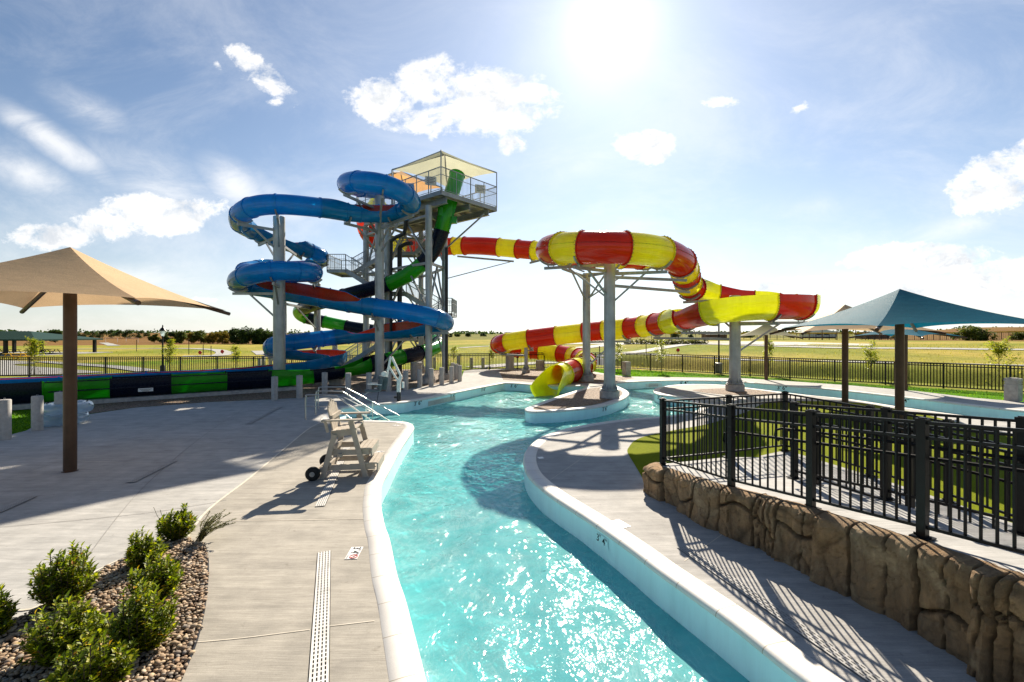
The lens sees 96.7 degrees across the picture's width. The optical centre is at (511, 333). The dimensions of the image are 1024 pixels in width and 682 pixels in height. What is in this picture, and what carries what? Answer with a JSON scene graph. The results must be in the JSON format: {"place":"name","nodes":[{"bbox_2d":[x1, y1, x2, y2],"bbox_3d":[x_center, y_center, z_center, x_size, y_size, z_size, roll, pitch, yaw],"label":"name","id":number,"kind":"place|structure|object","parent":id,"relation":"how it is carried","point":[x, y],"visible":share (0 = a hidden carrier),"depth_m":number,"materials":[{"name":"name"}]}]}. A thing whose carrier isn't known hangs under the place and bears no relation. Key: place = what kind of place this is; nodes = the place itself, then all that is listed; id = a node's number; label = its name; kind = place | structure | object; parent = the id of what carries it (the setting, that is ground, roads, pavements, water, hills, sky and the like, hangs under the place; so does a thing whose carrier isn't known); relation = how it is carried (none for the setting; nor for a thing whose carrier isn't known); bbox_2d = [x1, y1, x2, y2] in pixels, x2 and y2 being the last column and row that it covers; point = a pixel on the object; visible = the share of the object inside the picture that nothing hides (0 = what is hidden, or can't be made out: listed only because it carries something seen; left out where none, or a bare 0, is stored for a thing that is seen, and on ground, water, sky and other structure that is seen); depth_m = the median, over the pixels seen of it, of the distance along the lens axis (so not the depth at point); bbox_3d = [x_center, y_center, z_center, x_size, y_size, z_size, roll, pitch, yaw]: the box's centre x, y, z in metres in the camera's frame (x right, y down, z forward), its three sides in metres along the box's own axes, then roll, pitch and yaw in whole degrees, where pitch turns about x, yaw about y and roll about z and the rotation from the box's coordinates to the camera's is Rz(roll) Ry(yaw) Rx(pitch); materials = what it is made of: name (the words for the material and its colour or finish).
{"place":"outdoors","nodes":[
{"label":"outdoors","id":0,"kind":"place"},
{"bbox_2d":[32,361,153,370],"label":"path","id":1,"kind":"structure","parent":0,"point":[102,366],"depth_m":42.94,"materials":[{"name":"concrete"}]},
{"bbox_2d":[113,348,232,355],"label":"path","id":2,"kind":"structure","parent":0,"point":[218,352],"depth_m":91.97,"materials":[{"name":"concrete"}]},
{"bbox_2d":[181,422,403,681],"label":"pool deck pavement","id":3,"kind":"structure","parent":0,"point":[262,576],"depth_m":5.81,"materials":[{"name":"concrete"}]},
{"bbox_2d":[308,550,330,681],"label":"drain grate","id":4,"kind":"object","parent":3,"relation":"on","point":[319,665],"visible":1,"depth_m":4.83,"materials":[{"name":"plastic"}]},
{"bbox_2d":[315,447,349,506],"bbox_3d":[-3.964,3.087,10.262,0.174,0.010,4.332,0,0,-14],"label":"drain grate","id":5,"kind":"object","parent":3,"relation":"on","point":[326,493],"visible":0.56,"depth_m":9.14,"materials":[{"name":"plastic"}]},
{"bbox_2d":[305,398,383,480],"bbox_3d":[-3.681,2.276,10.183,1.480,1.676,1.190,0,0,-7],"label":"lifeguard chair","id":6,"kind":"object","parent":3,"relation":"on","point":[365,449],"visible":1,"depth_m":9.83,"materials":[{"name":"plastic"}]},
{"bbox_2d":[345,547,362,558],"bbox_3d":[-2.228,3.087,6.429,0.170,0.010,0.360,0,0,-5],"label":"depth tile","id":7,"kind":"object","parent":3,"relation":"on","point":[353,552],"visible":1,"depth_m":6.41,"materials":[{"name":"white tile"}]},
{"bbox_2d":[0,368,1023,618],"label":"plaza pavement","id":8,"kind":"structure","parent":0,"point":[102,492],"depth_m":11.16,"materials":[{"name":"concrete"}]},
{"bbox_2d":[0,398,11,440],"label":"concrete bollard","id":9,"kind":"object","parent":8,"relation":"on","point":[5,419],"visible":0.95,"depth_m":13.32,"materials":[{"name":"concrete"}]},
{"bbox_2d":[0,496,36,512],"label":"drain grate","id":10,"kind":"object","parent":8,"relation":"on","point":[14,504],"visible":1,"depth_m":8.28,"materials":[{"name":"grey"}]},
{"bbox_2d":[31,394,43,430],"bbox_3d":[-15.290,2.538,14.658,0.284,1.184,0.284,0,0,16],"label":"concrete bollard","id":11,"kind":"object","parent":8,"relation":"on","point":[37,413],"visible":0.94,"depth_m":14.56,"materials":[{"name":"concrete"}]},
{"bbox_2d":[54,391,62,404],"bbox_3d":[-15.545,2.538,15.650,0.284,1.184,0.284,0,0,31],"label":"concrete bollard","id":12,"kind":"object","parent":8,"relation":"on","point":[58,397],"visible":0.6,"depth_m":15.53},
{"bbox_2d":[44,412,89,426],"bbox_3d":[-15.500,2.895,15.726,1.370,0.425,1.370,0,0,0],"label":"swim ring","id":13,"kind":"object","parent":8,"relation":"on","point":[55,420],"visible":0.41,"depth_m":15.20,"materials":[{"name":"clear plastic"}]},
{"bbox_2d":[44,400,93,415],"bbox_3d":[-15.400,2.535,15.776,1.370,0.425,1.370,0,0,0],"label":"swim ring","id":14,"kind":"object","parent":13,"relation":"on","point":[52,409],"visible":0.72,"depth_m":15.38,"materials":[{"name":"clear plastic"}]},
{"bbox_2d":[0,537,208,681],"bbox_3d":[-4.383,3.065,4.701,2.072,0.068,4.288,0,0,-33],"label":"pebbles","id":15,"kind":"object","parent":8,"relation":"on","point":[195,592],"visible":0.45,"depth_m":4.89,"materials":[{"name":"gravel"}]},
{"bbox_2d":[0,583,20,634],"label":"shrub","id":16,"kind":"object","parent":15,"relation":"on","point":[8,610],"visible":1,"depth_m":4.70,"materials":[{"name":"green plant"}]},
{"bbox_2d":[26,540,100,606],"bbox_3d":[-5.102,2.748,5.188,0.624,0.711,0.614,0,0,39],"label":"shrub","id":17,"kind":"object","parent":15,"relation":"on","point":[52,583],"visible":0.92,"depth_m":5.10,"materials":[{"name":"green plant"}]},
{"bbox_2d":[15,588,115,667],"bbox_3d":[-4.261,2.773,4.337,0.700,0.663,0.656,0,0,0],"label":"shrub","id":18,"kind":"object","parent":15,"relation":"on","point":[47,642],"visible":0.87,"depth_m":4.28,"materials":[{"name":"green plant"}]},
{"bbox_2d":[40,627,140,681],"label":"shrub","id":19,"kind":"object","parent":15,"relation":"on","point":[100,660],"visible":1,"depth_m":3.88,"materials":[{"name":"green plant"}]},
{"bbox_2d":[100,576,180,654],"bbox_3d":[-3.597,2.737,4.441,0.609,0.733,0.590,0,0,-30],"label":"shrub","id":20,"kind":"object","parent":15,"relation":"on","point":[143,618],"visible":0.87,"depth_m":4.36,"materials":[{"name":"green plant"}]},
{"bbox_2d":[122,525,169,569],"bbox_3d":[-4.884,2.827,6.077,0.490,0.554,0.571,0,0,-31],"label":"shrub","id":21,"kind":"object","parent":15,"relation":"on","point":[139,549],"visible":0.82,"depth_m":5.99,"materials":[{"name":"green plant"}]},
{"bbox_2d":[126,551,185,602],"bbox_3d":[-4.136,2.814,5.287,0.574,0.580,0.596,0,0,-44],"label":"shrub","id":22,"kind":"object","parent":15,"relation":"on","point":[166,577],"visible":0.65,"depth_m":5.27,"materials":[{"name":"green plant"}]},
{"bbox_2d":[154,503,198,540],"bbox_3d":[-5.050,2.827,6.854,0.552,0.554,0.551,0,0,0],"label":"shrub","id":23,"kind":"object","parent":15,"relation":"on","point":[180,525],"visible":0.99,"depth_m":6.75,"materials":[{"name":"green plant"}]},
{"bbox_2d":[179,542,208,681],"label":"bed edging","id":24,"kind":"object","parent":15,"relation":"on","point":[194,646],"visible":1,"depth_m":4.85,"materials":[{"name":"plastic"}]},
{"bbox_2d":[153,507,235,541],"bbox_3d":[-4.790,2.880,6.985,1.314,0.444,0.581,0,0,24],"label":"wispy plant","id":25,"kind":"object","parent":15,"relation":"on","point":[205,530],"visible":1,"depth_m":6.81,"materials":[{"name":"green plant"}]},
{"bbox_2d":[0,247,230,472],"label":"shade umbrella","id":26,"kind":"object","parent":8,"relation":"on","point":[69,279],"visible":1,"depth_m":10.18,"materials":[{"name":"beige fabric"}]},
{"bbox_2d":[4,407,292,553],"bbox_3d":[-8.788,3.093,12.068,5.761,0.001,14.595,0,0,-25],"label":"saw cut","id":27,"kind":"object","parent":8,"relation":"on","point":[135,495],"visible":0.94,"depth_m":8.31,"materials":[{"name":"concrete"}]},
{"bbox_2d":[126,460,176,482],"bbox_3d":[-8.089,3.087,10.283,0.174,0.010,1.649,0,0,-10],"label":"drain grate","id":28,"kind":"object","parent":8,"relation":"on","point":[150,472],"visible":1,"depth_m":10.18,"materials":[{"name":"grey"}]},
{"bbox_2d":[89,369,457,412],"bbox_3d":[-12.025,3.092,29.002,17.065,0.001,22.983,0,0,0],"label":"gravel bed","id":29,"kind":"object","parent":8,"relation":"on","point":[358,383],"visible":0.3,"depth_m":22.53,"materials":[{"name":"gravel"}]},
{"bbox_2d":[322,372,327,393],"bbox_3d":[-9.730,2.538,23.646,0.284,1.184,0.284,0,0,-12],"label":"concrete bollard","id":30,"kind":"object","parent":29,"relation":"on","point":[324,378],"visible":0.91,"depth_m":23.53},
{"bbox_2d":[271,376,277,400],"bbox_3d":[-11.115,2.538,21.312,0.284,1.184,0.284,0,0,-43],"label":"concrete bollard","id":31,"kind":"object","parent":8,"relation":"on","point":[274,388],"visible":0.96,"depth_m":21.20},
{"bbox_2d":[296,374,302,398],"bbox_3d":[-10.256,2.538,21.963,0.284,1.184,0.284,0,0,-28],"label":"concrete bollard","id":32,"kind":"object","parent":8,"relation":"on","point":[299,386],"visible":0.95,"depth_m":21.86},
{"bbox_2d":[304,394,370,419],"bbox_3d":[-6.197,2.997,16.563,2.650,1.653,0.397,0,0,-12],"label":"pool handrail","id":33,"kind":"object","parent":8,"relation":"on","point":[306,395],"visible":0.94,"depth_m":16.42,"materials":[{"name":"metal"}]},
{"bbox_2d":[345,372,350,394],"bbox_3d":[-8.386,2.538,23.306,0.284,1.184,0.284,0,0,3],"label":"concrete bollard","id":34,"kind":"object","parent":8,"relation":"on","point":[348,381],"visible":0.91,"depth_m":23.21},
{"bbox_2d":[314,390,389,420],"bbox_3d":[-6.223,2.935,17.750,2.814,1.530,0.277,0,0,-14],"label":"pool handrail","id":35,"kind":"object","parent":8,"relation":"on","point":[349,396],"visible":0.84,"depth_m":17.57,"materials":[{"name":"metal"}]},
{"bbox_2d":[317,386,399,418],"bbox_3d":[-6.438,3.033,19.125,3.333,1.725,0.262,0,0,-13],"label":"pool handrail","id":36,"kind":"object","parent":8,"relation":"on","point":[352,401],"visible":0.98,"depth_m":18.99,"materials":[{"name":"metal"}]},
{"bbox_2d":[366,372,371,392],"bbox_3d":[-7.543,2.561,23.996,0.284,1.136,0.284,0,0,19],"label":"concrete bollard","id":37,"kind":"object","parent":8,"relation":"on","point":[368,378],"visible":0.88,"depth_m":23.89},
{"bbox_2d":[357,357,403,400],"bbox_3d":[-6.146,2.067,20.887,2.355,2.067,0.566,0,0,0],"label":"pool lift","id":38,"kind":"object","parent":8,"relation":"on","point":[382,384],"visible":0.97,"depth_m":20.95,"materials":[{"name":"metal"}]},
{"bbox_2d":[417,369,421,387],"bbox_3d":[-5.361,2.566,26.423,0.284,1.125,0.284,0,0,-25],"label":"concrete bollard","id":39,"kind":"object","parent":8,"relation":"on","point":[419,378],"visible":0.96,"depth_m":26.30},
{"bbox_2d":[0,378,952,641],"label":"pavement joint","id":40,"kind":"object","parent":8,"relation":"on","point":[260,520],"visible":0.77,"depth_m":7.71,"materials":[{"name":"concrete"}]},
{"bbox_2d":[499,370,630,382],"bbox_3d":[2.605,3.092,33.930,8.615,0.001,11.743,0,0,-30],"label":"gravel bed","id":41,"kind":"object","parent":8,"relation":"on","point":[519,375],"visible":0.5,"depth_m":33.14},
{"bbox_2d":[534,387,621,408],"bbox_3d":[3.869,3.088,22.361,2.362,0.001,9.125,0,0,27],"label":"gravel bed","id":42,"kind":"object","parent":8,"relation":"on","point":[590,396],"visible":0.69,"depth_m":21.14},
{"bbox_2d":[693,388,774,394],"bbox_3d":[11.892,3.092,24.526,3.659,0.001,2.710,0,0,-15],"label":"gravel bed","id":43,"kind":"object","parent":8,"relation":"on","point":[724,391],"visible":0.72,"depth_m":24.49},
{"bbox_2d":[741,325,802,379],"bbox_3d":[17.200,1.175,30.800,3.739,3.850,3.739,0,0,25],"label":"shade umbrella","id":44,"kind":"object","parent":8,"relation":"on","point":[761,330],"visible":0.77,"depth_m":30.44,"materials":[{"name":"beige fabric"}]},
{"bbox_2d":[849,329,966,390],"bbox_3d":[21.600,1.200,25.000,3.656,3.800,3.656,0,0,-20],"label":"shade umbrella","id":45,"kind":"object","parent":8,"relation":"on","point":[891,333],"visible":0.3,"depth_m":24.89,"materials":[{"name":"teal metal"}]},
{"bbox_2d":[1004,377,1022,401],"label":"litter bin","id":46,"kind":"object","parent":8,"relation":"on","point":[1013,389],"visible":1,"depth_m":21.03,"materials":[{"name":"concrete"}]},
{"bbox_2d":[0,327,1023,433],"bbox_3d":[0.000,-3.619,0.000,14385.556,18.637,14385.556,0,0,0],"label":"ground","id":47,"kind":"structure","parent":0,"point":[144,345],"depth_m":58.44,"materials":[{"name":"plant"}]},
{"bbox_2d":[23,337,47,374],"bbox_3d":[-35.742,1.647,34.170,1.481,3.010,1.363,0,0,0],"label":"young tree","id":48,"kind":"object","parent":47,"relation":"on","point":[32,349],"visible":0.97,"depth_m":34.04,"materials":[{"name":"green plant"}]},
{"bbox_2d":[1,360,98,374],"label":"parking lot","id":49,"kind":"structure","parent":47,"relation":"on","point":[18,369],"depth_m":38.50,"materials":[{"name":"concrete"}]},
{"bbox_2d":[0,331,111,355],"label":"picnic pavilion","id":50,"kind":"structure","parent":47,"relation":"on","point":[14,337],"depth_m":76.06,"materials":[{"name":"green metal"}]},
{"bbox_2d":[159,325,165,370],"bbox_3d":[-29.249,1.197,38.112,0.540,3.926,0.540,0,0,0],"label":"ornate lamp","id":51,"kind":"object","parent":47,"relation":"on","point":[162,330],"visible":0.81,"depth_m":38.05,"materials":[{"name":"black metal"}]},
{"bbox_2d":[161,339,179,370],"bbox_3d":[-27.722,1.733,36.838,1.319,2.858,1.472,0,0,0],"label":"young tree","id":52,"kind":"object","parent":47,"relation":"on","point":[171,350],"visible":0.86,"depth_m":36.73,"materials":[{"name":"green plant"}]},
{"bbox_2d":[173,331,187,342],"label":"tree","id":53,"kind":"object","parent":47,"relation":"on","point":[180,336],"visible":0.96,"depth_m":196.46,"materials":[{"name":"green plant"}]},
{"bbox_2d":[192,330,206,342],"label":"tree","id":54,"kind":"object","parent":47,"relation":"on","point":[199,335],"visible":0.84,"depth_m":193.56,"materials":[{"name":"green plant"}]},
{"bbox_2d":[204,332,217,343],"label":"tree","id":55,"kind":"object","parent":47,"relation":"on","point":[210,338],"visible":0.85,"depth_m":190.29,"materials":[{"name":"green plant"}]},
{"bbox_2d":[214,331,229,343],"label":"tree","id":56,"kind":"object","parent":47,"relation":"on","point":[223,336],"visible":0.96,"depth_m":188.50,"materials":[{"name":"green plant"}]},
{"bbox_2d":[0,170,453,383],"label":"water slide","id":57,"kind":"object","parent":47,"relation":"on","point":[277,278],"visible":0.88,"depth_m":26.35,"materials":[{"name":"plastic"}]},
{"bbox_2d":[0,169,464,409],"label":"water slide","id":58,"kind":"object","parent":47,"relation":"on","point":[111,389],"visible":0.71,"depth_m":24.20,"materials":[{"name":"plastic"}]},
{"bbox_2d":[228,327,247,343],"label":"tree","id":59,"kind":"object","parent":47,"relation":"on","point":[233,331],"visible":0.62,"depth_m":181.79,"materials":[{"name":"green plant"}]},
{"bbox_2d":[235,326,255,343],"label":"tree","id":60,"kind":"object","parent":47,"relation":"on","point":[245,336],"visible":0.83,"depth_m":177.48,"materials":[{"name":"green plant"}]},
{"bbox_2d":[251,328,271,343],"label":"tree","id":61,"kind":"object","parent":47,"relation":"on","point":[257,332],"visible":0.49,"depth_m":176.04,"materials":[{"name":"green plant"}]},
{"bbox_2d":[256,331,272,343],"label":"tree","id":62,"kind":"object","parent":47,"relation":"on","point":[264,336],"visible":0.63,"depth_m":174.08,"materials":[{"name":"green plant"}]},
{"bbox_2d":[327,166,513,383],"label":"slide tower","id":63,"kind":"structure","parent":47,"relation":"on","point":[422,222],"depth_m":31.33,"materials":[{"name":"metal"}]},
{"bbox_2d":[358,171,439,202],"bbox_3d":[-8.395,-10.500,34.260,4.500,3.600,4.500,0,0,40],"label":"shade canopy","id":64,"kind":"object","parent":63,"relation":"on","point":[400,175],"visible":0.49,"depth_m":34.68,"materials":[{"name":"fabric"}]},
{"bbox_2d":[391,150,496,205],"bbox_3d":[-4.580,-10.500,31.025,5.101,3.600,5.101,0,0,40],"label":"shade canopy","id":65,"kind":"object","parent":63,"relation":"on","point":[440,158],"visible":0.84,"depth_m":31.37,"materials":[{"name":"beige fabric"}]},
{"bbox_2d":[0,325,1011,334],"bbox_3d":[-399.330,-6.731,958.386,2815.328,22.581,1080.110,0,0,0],"label":"woods","id":66,"kind":"object","parent":47,"relation":"on","point":[458,332],"visible":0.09,"depth_m":943.11,"materials":[{"name":"plant"}]},
{"bbox_2d":[0,352,1023,391],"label":"perimeter fence","id":67,"kind":"object","parent":47,"relation":"on","point":[142,358],"visible":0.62,"depth_m":33.08,"materials":[{"name":"metal"}]},
{"bbox_2d":[12,368,1023,432],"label":"lawn grass","id":68,"kind":"structure","parent":47,"relation":"on","point":[634,374],"depth_m":25.72,"materials":[{"name":"plant"}]},
{"bbox_2d":[622,361,630,375],"bbox_3d":[8.566,2.578,34.100,0.470,1.045,0.470,0,0,-23],"label":"litter bin","id":69,"kind":"object","parent":68,"relation":"on","point":[626,368],"visible":1,"depth_m":33.93,"materials":[{"name":"concrete"}]},
{"bbox_2d":[357,198,820,400],"bbox_3d":[2.792,-3.743,31.905,16.447,15.259,30.176,0,0,-45],"label":"water slide","id":70,"kind":"object","parent":47,"relation":"on","point":[609,252],"visible":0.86,"depth_m":24.66,"materials":[{"name":"plastic"}]},
{"bbox_2d":[623,339,678,343],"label":"shrub row","id":71,"kind":"object","parent":47,"relation":"on","point":[652,341],"visible":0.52,"depth_m":93.98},
{"bbox_2d":[651,339,667,372],"bbox_3d":[11.976,1.714,36.885,1.370,2.878,1.451,0,0,34],"label":"young tree","id":72,"kind":"object","parent":47,"relation":"on","point":[661,348],"visible":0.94,"depth_m":36.78,"materials":[{"name":"green plant"}]},
{"bbox_2d":[654,339,708,344],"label":"shrub row","id":73,"kind":"object","parent":47,"relation":"on","point":[685,342],"visible":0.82,"depth_m":90.19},
{"bbox_2d":[706,341,870,345],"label":"sand lot","id":74,"kind":"structure","parent":47,"relation":"on","point":[777,343],"depth_m":96.06,"materials":[{"name":"sand"}]},
{"bbox_2d":[796,330,840,337],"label":"building","id":75,"kind":"structure","parent":47,"relation":"on","point":[818,333],"depth_m":211.00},
{"bbox_2d":[636,331,1023,339],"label":"outfield fence","id":76,"kind":"object","parent":47,"relation":"on","point":[1008,332],"visible":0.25,"depth_m":159.69,"materials":[{"name":"brown plastic"}]},
{"bbox_2d":[857,340,879,379],"bbox_3d":[24.561,1.783,31.156,1.475,2.755,1.350,0,0,-28],"label":"young tree","id":77,"kind":"object","parent":47,"relation":"on","point":[870,353],"visible":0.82,"depth_m":31.14,"materials":[{"name":"green plant"}]},
{"bbox_2d":[854,332,893,338],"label":"shed","id":78,"kind":"structure","parent":47,"relation":"on","point":[877,336],"depth_m":182.50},
{"bbox_2d":[950,325,998,340],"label":"tree","id":79,"kind":"object","parent":47,"relation":"on","point":[971,333],"visible":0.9,"depth_m":138.49,"materials":[{"name":"green plant"}]},
{"bbox_2d":[981,336,1021,385],"bbox_3d":[28.194,1.629,26.331,1.391,3.048,1.822,0,0,-35],"label":"young tree","id":80,"kind":"object","parent":47,"relation":"on","point":[997,350],"visible":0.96,"depth_m":26.25,"materials":[{"name":"green plant"}]},
{"bbox_2d":[1009,331,1023,339],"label":"tree","id":81,"kind":"object","parent":47,"relation":"on","point":[1018,336],"visible":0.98,"depth_m":144.80,"materials":[{"name":"green plant"}]},
{"bbox_2d":[0,0,1023,332],"label":"sky","id":82,"kind":"structure","parent":0,"point":[852,153],"materials":[{"name":"blue"}]},
{"bbox_2d":[389,403,655,681],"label":"pool floor","id":83,"kind":"structure","parent":0,"point":[490,597],"depth_m":8.49,"materials":[{"name":"paint"}]},
{"bbox_2d":[339,381,1023,681],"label":"pool wall","id":84,"kind":"structure","parent":83,"relation":"on","point":[659,628],"depth_m":7.57,"materials":[{"name":"paint"}]},
{"bbox_2d":[428,396,454,405],"bbox_3d":[-3.541,3.395,23.142,0.020,0.230,2.300,0,0,27],"label":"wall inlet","id":85,"kind":"object","parent":84,"relation":"attached to","point":[439,401],"depth_m":23.04,"materials":[{"name":"plastic"}]},
{"bbox_2d":[596,531,607,549],"bbox_3d":[1.430,3.290,7.247,0.002,0.170,0.340,0,0,-23],"label":"depth marking","id":86,"kind":"object","parent":84,"relation":"attached to","point":[601,540],"visible":1,"depth_m":7.24,"materials":[{"name":"tile"}]},
{"bbox_2d":[321,380,1023,681],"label":"pool coping","id":87,"kind":"object","parent":84,"relation":"on","point":[403,658],"visible":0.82,"depth_m":6.04,"materials":[{"name":"concrete"}]},
{"bbox_2d":[466,344,690,367],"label":"path","id":88,"kind":"structure","parent":0,"point":[500,365],"depth_m":60.05,"materials":[{"name":"concrete"}]},
{"bbox_2d":[352,388,969,650],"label":"water","id":89,"kind":"structure","parent":0,"point":[531,396],"depth_m":19.33,"materials":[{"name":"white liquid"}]},
{"bbox_2d":[536,407,976,681],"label":"walkway pavement","id":90,"kind":"structure","parent":0,"point":[605,479],"depth_m":6.09,"materials":[{"name":"concrete"}]},
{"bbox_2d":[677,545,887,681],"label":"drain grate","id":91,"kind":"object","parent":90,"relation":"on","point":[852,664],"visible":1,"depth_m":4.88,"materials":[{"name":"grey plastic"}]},
{"bbox_2d":[627,401,1011,522],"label":"artificial turf","id":92,"kind":"structure","parent":90,"relation":"on","point":[643,451],"depth_m":12.39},
{"bbox_2d":[769,305,946,406],"bbox_3d":[14.200,0.920,19.400,4.672,4.360,4.672,0,0,16],"label":"shade umbrella","id":93,"kind":"object","parent":92,"relation":"on","point":[845,329],"visible":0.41,"depth_m":19.28,"materials":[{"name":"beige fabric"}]},
{"bbox_2d":[777,289,1023,432],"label":"shade umbrella","id":94,"kind":"object","parent":92,"relation":"on","point":[900,310],"visible":0.95,"depth_m":13.57,"materials":[{"name":"teal fabric"}]},
{"bbox_2d":[642,462,1023,681],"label":"rock wall","id":95,"kind":"structure","parent":90,"relation":"on","point":[968,610],"depth_m":5.01,"materials":[{"name":"stone"}]},
{"bbox_2d":[664,451,1023,573],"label":"ramp","id":96,"kind":"structure","parent":90,"relation":"on","point":[1007,559],"depth_m":6.45,"materials":[{"name":"concrete"}]},
{"bbox_2d":[659,391,788,465],"bbox_3d":[4.529,1.930,9.555,3.428,1.328,0.199,0,0,-19],"label":"ramp railing","id":97,"kind":"object","parent":96,"relation":"on","point":[728,397],"visible":0.71,"depth_m":9.50,"materials":[{"name":"metal"}]},
{"bbox_2d":[660,398,1023,553],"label":"ramp railing","id":98,"kind":"object","parent":96,"relation":"on","point":[922,437],"visible":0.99,"depth_m":5.54,"materials":[{"name":"metal"}]},
{"bbox_2d":[723,431,1023,472],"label":"grab rail","id":99,"kind":"object","parent":98,"relation":"attached to","point":[1004,468],"visible":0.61,"depth_m":5.37,"materials":[{"name":"metal"}]},
{"bbox_2d":[781,391,1011,516],"bbox_3d":[6.814,2.011,7.421,0.363,1.490,5.755,0,0,-14],"label":"ramp railing","id":100,"kind":"object","parent":96,"relation":"on","point":[940,431],"visible":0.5,"depth_m":7.96,"materials":[{"name":"metal"}]},
{"bbox_2d":[786,401,1023,536],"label":"ramp railing","id":101,"kind":"object","parent":96,"relation":"on","point":[886,412],"visible":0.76,"depth_m":6.19,"materials":[{"name":"metal"}]},
{"bbox_2d":[774,427,1023,463],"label":"grab rail","id":102,"kind":"object","parent":101,"relation":"attached to","point":[932,447],"visible":0.63,"depth_m":6.14,"materials":[{"name":"metal"}]},
{"bbox_2d":[814,409,1011,531],"bbox_3d":[5.967,2.053,6.020,0.341,1.448,4.343,0,0,-16],"label":"ramp railing","id":103,"kind":"object","parent":96,"relation":"on","point":[913,499],"visible":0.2,"depth_m":6.69,"materials":[{"name":"metal"}]},
{"bbox_2d":[825,435,1011,483],"bbox_3d":[6.011,1.901,6.178,0.324,0.256,4.453,0,0,-16],"label":"grab rail","id":104,"kind":"object","parent":103,"relation":"attached to","point":[954,467],"visible":0.25,"depth_m":6.35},
{"bbox_2d":[576,343,1022,349],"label":"road","id":105,"kind":"structure","parent":0,"point":[598,345],"depth_m":67.91,"materials":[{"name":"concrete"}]},
{"bbox_2d":[597,353,1015,364],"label":"path","id":106,"kind":"structure","parent":0,"point":[809,360],"depth_m":47.01,"materials":[{"name":"concrete"}]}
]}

